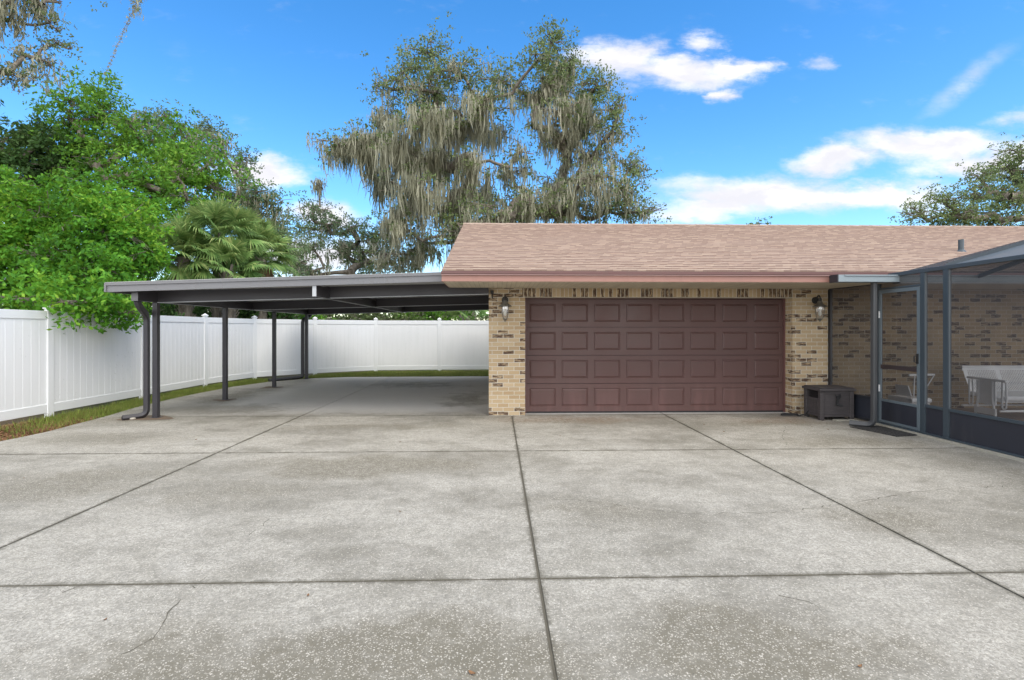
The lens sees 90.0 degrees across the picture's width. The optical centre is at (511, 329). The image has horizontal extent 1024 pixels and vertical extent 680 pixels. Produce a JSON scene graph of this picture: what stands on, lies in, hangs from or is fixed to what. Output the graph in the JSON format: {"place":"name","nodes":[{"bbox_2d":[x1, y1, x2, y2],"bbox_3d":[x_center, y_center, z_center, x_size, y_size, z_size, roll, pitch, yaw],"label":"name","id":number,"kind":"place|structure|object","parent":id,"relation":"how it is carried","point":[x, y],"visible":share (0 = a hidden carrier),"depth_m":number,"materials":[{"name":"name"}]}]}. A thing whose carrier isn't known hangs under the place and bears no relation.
{"place":"outdoors","nodes":[
{"label":"outdoors","id":0,"kind":"place"},
{"bbox_2d":[0,369,488,440],"bbox_3d":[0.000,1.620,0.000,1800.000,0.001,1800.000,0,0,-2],"label":"ground","id":1,"kind":"structure","parent":0,"point":[55,413],"depth_m":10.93,"materials":[{"name":"green plant"}]},
{"bbox_2d":[0,285,35,309],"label":"shrub","id":2,"kind":"object","parent":1,"relation":"on","point":[1,306],"visible":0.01,"depth_m":10.54,"materials":[{"name":"green plant"}]},
{"bbox_2d":[0,99,93,240],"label":"magnolia tree","id":3,"kind":"object","parent":1,"relation":"on","point":[35,157],"visible":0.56,"depth_m":19.34,"materials":[{"name":"green plant"}]},
{"bbox_2d":[0,0,143,97],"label":"oak tree","id":4,"kind":"object","parent":1,"relation":"on","point":[38,10],"visible":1,"depth_m":9.73,"materials":[{"name":"green plant"}]},
{"bbox_2d":[103,0,146,74],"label":"hanging vine","id":5,"kind":"object","parent":4,"relation":"hanging from","point":[117,46],"visible":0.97,"depth_m":10.00,"materials":[{"name":"grey plant"}]},
{"bbox_2d":[0,164,181,333],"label":"shade tree","id":6,"kind":"object","parent":1,"relation":"on","point":[57,260],"visible":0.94,"depth_m":11.29,"materials":[{"name":"green plant"}]},
{"bbox_2d":[0,390,204,440],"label":"leaf litter","id":7,"kind":"object","parent":1,"relation":"on","point":[9,430],"visible":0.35,"depth_m":8.26,"materials":[{"name":"brown plant"}]},
{"bbox_2d":[22,64,267,246],"bbox_3d":[-14.250,-4.461,19.500,9.591,12.385,5.282,0,0,-2],"label":"shade tree","id":8,"kind":"object","parent":1,"relation":"on","point":[116,150],"visible":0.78,"depth_m":18.84,"materials":[{"name":"green plant"}]},
{"bbox_2d":[0,306,313,420],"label":"vinyl fence","id":9,"kind":"object","parent":1,"relation":"on","point":[43,370],"visible":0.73,"depth_m":10.91,"materials":[{"name":"white plastic"}]},
{"bbox_2d":[136,302,184,315],"bbox_3d":[-10.899,0.240,13.618,4.358,2.902,3.225,0,0,-2],"label":"shrub","id":10,"kind":"object","parent":1,"relation":"on","point":[150,310],"depth_m":14.07,"materials":[{"name":"green plant"}]},
{"bbox_2d":[146,274,208,316],"bbox_3d":[-12.336,-0.525,18.408,4.463,4.413,2.863,0,0,-2],"label":"shrub","id":11,"kind":"object","parent":1,"relation":"on","point":[161,278],"visible":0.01,"depth_m":18.01,"materials":[{"name":"green plant"}]},
{"bbox_2d":[135,210,221,316],"bbox_3d":[-9.953,-0.946,15.747,2.856,5.217,3.072,0,0,-2],"label":"fan palm","id":12,"kind":"object","parent":1,"relation":"on","point":[188,235],"visible":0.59,"depth_m":15.21,"materials":[{"name":"green plant"}]},
{"bbox_2d":[145,302,212,317],"bbox_3d":[-11.562,0.178,17.339,3.706,2.982,3.316,0,0,16],"label":"shrub","id":13,"kind":"object","parent":1,"relation":"on","point":[163,309],"visible":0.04,"depth_m":17.09,"materials":[{"name":"green plant"}]},
{"bbox_2d":[168,306,248,317],"bbox_3d":[-10.831,0.137,18.494,3.710,3.085,2.697,0,0,19],"label":"shrub","id":14,"kind":"object","parent":1,"relation":"on","point":[208,309],"visible":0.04,"depth_m":18.14,"materials":[{"name":"green plant"}]},
{"bbox_2d":[111,98,318,276],"bbox_3d":[-15.408,-5.303,27.293,12.037,14.092,5.319,0,0,6],"label":"oak tree","id":15,"kind":"object","parent":1,"relation":"on","point":[258,202],"visible":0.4,"depth_m":26.33,"materials":[{"name":"green plant"}]},
{"bbox_2d":[164,193,276,317],"bbox_3d":[-9.321,-1.325,16.345,3.428,5.984,3.206,0,0,-2],"label":"fan palm","id":16,"kind":"object","parent":1,"relation":"on","point":[225,216],"visible":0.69,"depth_m":16.04,"materials":[{"name":"green plant"}]},
{"bbox_2d":[182,232,272,381],"bbox_3d":[-8.840,-0.635,15.930,2.549,4.611,2.451,0,0,-29],"label":"fan palm","id":17,"kind":"object","parent":1,"relation":"on","point":[226,270],"visible":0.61,"depth_m":15.61,"materials":[{"name":"green plant"}]},
{"bbox_2d":[205,204,281,317],"bbox_3d":[-9.987,-1.495,18.934,2.970,6.311,3.214,0,0,-2],"label":"fan palm","id":18,"kind":"object","parent":1,"relation":"on","point":[264,223],"visible":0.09,"depth_m":18.70,"materials":[{"name":"green plant"}]},
{"bbox_2d":[227,220,302,318],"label":"fan palm","id":19,"kind":"object","parent":1,"relation":"on","point":[278,241],"visible":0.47,"depth_m":18.06,"materials":[{"name":"green plant"}]},
{"bbox_2d":[237,309,309,319],"bbox_3d":[-9.091,-0.019,19.051,4.218,3.414,2.962,0,0,-2],"label":"shrub","id":20,"kind":"object","parent":1,"relation":"on","point":[251,313],"visible":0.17,"depth_m":18.47,"materials":[{"name":"green plant"}]},
{"bbox_2d":[293,314,336,319],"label":"shrub","id":21,"kind":"object","parent":1,"relation":"on","point":[319,317],"visible":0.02,"depth_m":20.72,"materials":[{"name":"green plant"}]},
{"bbox_2d":[94,417,556,679],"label":"joint soil","id":22,"kind":"structure","parent":1,"relation":"on","point":[547,627],"depth_m":3.16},
{"bbox_2d":[276,173,412,317],"bbox_3d":[-10.876,-4.675,34.749,9.963,12.813,5.998,0,0,-18],"label":"oak tree","id":23,"kind":"object","parent":1,"relation":"on","point":[342,246],"visible":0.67,"depth_m":34.56,"materials":[{"name":"green plant"}]},
{"bbox_2d":[322,312,399,320],"bbox_3d":[-7.443,0.017,22.413,6.853,3.296,3.250,0,0,-2],"label":"shrub","id":24,"kind":"object","parent":1,"relation":"on","point":[337,317],"visible":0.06,"depth_m":22.11,"materials":[{"name":"green plant"}]},
{"bbox_2d":[320,312,449,320],"bbox_3d":[-5.542,0.100,22.821,5.852,3.150,2.986,0,0,-2],"label":"shrub","id":25,"kind":"object","parent":1,"relation":"on","point":[404,317],"visible":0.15,"depth_m":22.64,"materials":[{"name":"green plant"}]},
{"bbox_2d":[312,317,488,373],"bbox_3d":[-1.312,0.585,19.217,11.576,2.071,1.145,0,0,-9],"label":"vinyl fence","id":26,"kind":"object","parent":1,"relation":"on","point":[375,344],"visible":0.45,"depth_m":19.20,"materials":[{"name":"white plastic"}]},
{"bbox_2d":[386,311,483,320],"bbox_3d":[-3.537,-0.232,23.574,4.791,3.835,2.874,0,0,-2],"label":"shrub","id":27,"kind":"object","parent":1,"relation":"on","point":[434,314],"visible":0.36,"depth_m":23.03,"materials":[{"name":"green plant"}]},
{"bbox_2d":[445,310,488,320],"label":"fan palm","id":28,"kind":"object","parent":1,"relation":"on","point":[465,317],"visible":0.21,"depth_m":21.34,"materials":[{"name":"green plant"}]},
{"bbox_2d":[458,311,488,320],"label":"shrub","id":29,"kind":"object","parent":1,"relation":"on","point":[479,318],"visible":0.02,"depth_m":23.92,"materials":[{"name":"green plant"}]},
{"bbox_2d":[306,9,671,319],"bbox_3d":[-1.229,-8.613,29.893,21.300,20.980,9.630,0,0,-2],"label":"oak tree","id":30,"kind":"object","parent":1,"relation":"on","point":[378,151],"visible":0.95,"depth_m":29.36,"materials":[{"name":"green plant"}]},
{"bbox_2d":[441,223,1023,415],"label":"house","id":31,"kind":"structure","parent":1,"relation":"on","point":[620,318],"depth_m":9.61,"materials":[{"name":"beige brick"}]},
{"bbox_2d":[499,294,511,321],"bbox_3d":[-0.123,-0.386,9.165,0.240,0.492,0.269,0,0,-2],"label":"wall lantern","id":32,"kind":"object","parent":31,"relation":"attached to","point":[504,304],"depth_m":9.13,"materials":[{"name":"metal"}]},
{"bbox_2d":[525,298,784,412],"bbox_3d":[2.700,0.485,9.650,4.939,2.147,0.080,0,0,-2],"label":"garage door","id":33,"kind":"structure","parent":31,"relation":"in","point":[583,355],"depth_m":9.64,"materials":[{"name":"brown metal"}]},
{"bbox_2d":[812,295,827,321],"bbox_3d":[5.600,-0.386,9.326,0.240,0.492,0.269,0,0,-2],"label":"wall lantern","id":34,"kind":"object","parent":31,"relation":"attached to","point":[819,302],"depth_m":9.30,"materials":[{"name":"metal"}]},
{"bbox_2d":[746,216,772,224],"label":"oak tree","id":35,"kind":"object","parent":1,"relation":"on","point":[751,223],"visible":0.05,"depth_m":39.74,"materials":[{"name":"green plant"}]},
{"bbox_2d":[888,132,1023,225],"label":"oak tree","id":36,"kind":"object","parent":1,"relation":"on","point":[1004,197],"visible":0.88,"depth_m":26.20,"materials":[{"name":"green plant"}]},
{"bbox_2d":[0,376,1023,679],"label":"driveway","id":37,"kind":"structure","parent":0,"point":[384,522],"depth_m":3.70,"materials":[{"name":"concrete"}]},
{"bbox_2d":[116,386,280,419],"bbox_3d":[-6.451,1.556,11.438,0.952,0.001,5.336,0,0,-2],"label":"soil patch","id":38,"kind":"object","parent":37,"relation":"on","point":[147,417],"visible":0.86,"depth_m":9.06,"materials":[{"name":"grey concrete"}]},
{"bbox_2d":[104,272,488,420],"bbox_3d":[-3.888,0.328,12.736,6.729,2.564,8.720,0,0,-2],"label":"carport","id":39,"kind":"object","parent":37,"relation":"on","point":[308,296],"visible":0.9,"depth_m":9.10,"materials":[{"name":"grey metal"}]},
{"bbox_2d":[62,424,1002,653],"bbox_3d":[1.618,1.559,4.694,8.994,0.001,3.160,0,0,-33],"label":"pavement crack","id":40,"kind":"object","parent":37,"relation":"on","point":[565,499],"visible":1,"depth_m":4.13,"materials":[{"name":"grey concrete"}]},
{"bbox_2d":[781,410,808,415],"bbox_3d":[5.089,1.491,9.235,0.473,0.134,0.167,0,0,7],"label":"garden hose","id":41,"kind":"object","parent":37,"relation":"on","point":[788,414],"visible":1,"depth_m":9.21,"materials":[{"name":"black rubber"}]},
{"bbox_2d":[802,385,855,419],"bbox_3d":[5.574,1.278,8.996,0.640,0.559,0.578,0,0,-2],"label":"hose bin","id":42,"kind":"object","parent":37,"relation":"on","point":[821,402],"visible":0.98,"depth_m":8.80,"materials":[{"name":"grey plastic"}]},
{"bbox_2d":[832,419,857,421],"bbox_3d":[5.667,1.544,8.713,0.380,0.028,0.100,0,0,-2],"label":"paving stone","id":43,"kind":"object","parent":37,"relation":"on","point":[841,420],"visible":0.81,"depth_m":8.67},
{"bbox_2d":[850,425,916,436],"bbox_3d":[5.719,1.552,7.849,0.526,0.012,0.759,0,0,-10],"label":"door mat","id":44,"kind":"object","parent":37,"relation":"on","point":[885,430],"depth_m":7.84,"materials":[{"name":"black rubber"}]},
{"bbox_2d":[828,240,1023,458],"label":"screen enclosure","id":45,"kind":"object","parent":37,"relation":"on","point":[935,349],"visible":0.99,"depth_m":7.25,"materials":[{"name":"grey metal"}]},
{"bbox_2d":[879,286,919,430],"bbox_3d":[6.001,0.430,7.982,0.091,2.140,0.810,0,0,-2],"label":"screen door","id":46,"kind":"structure","parent":45,"relation":"in","point":[899,309],"depth_m":7.95,"materials":[{"name":"grey"}]},
{"bbox_2d":[875,422,1023,461],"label":"footing","id":47,"kind":"object","parent":37,"relation":"on","point":[967,446],"depth_m":6.89,"materials":[{"name":"grey concrete"}]},
{"bbox_2d":[0,0,1023,320],"label":"sky","id":48,"kind":"structure","parent":0,"point":[792,112],"materials":[{"name":"blue"}]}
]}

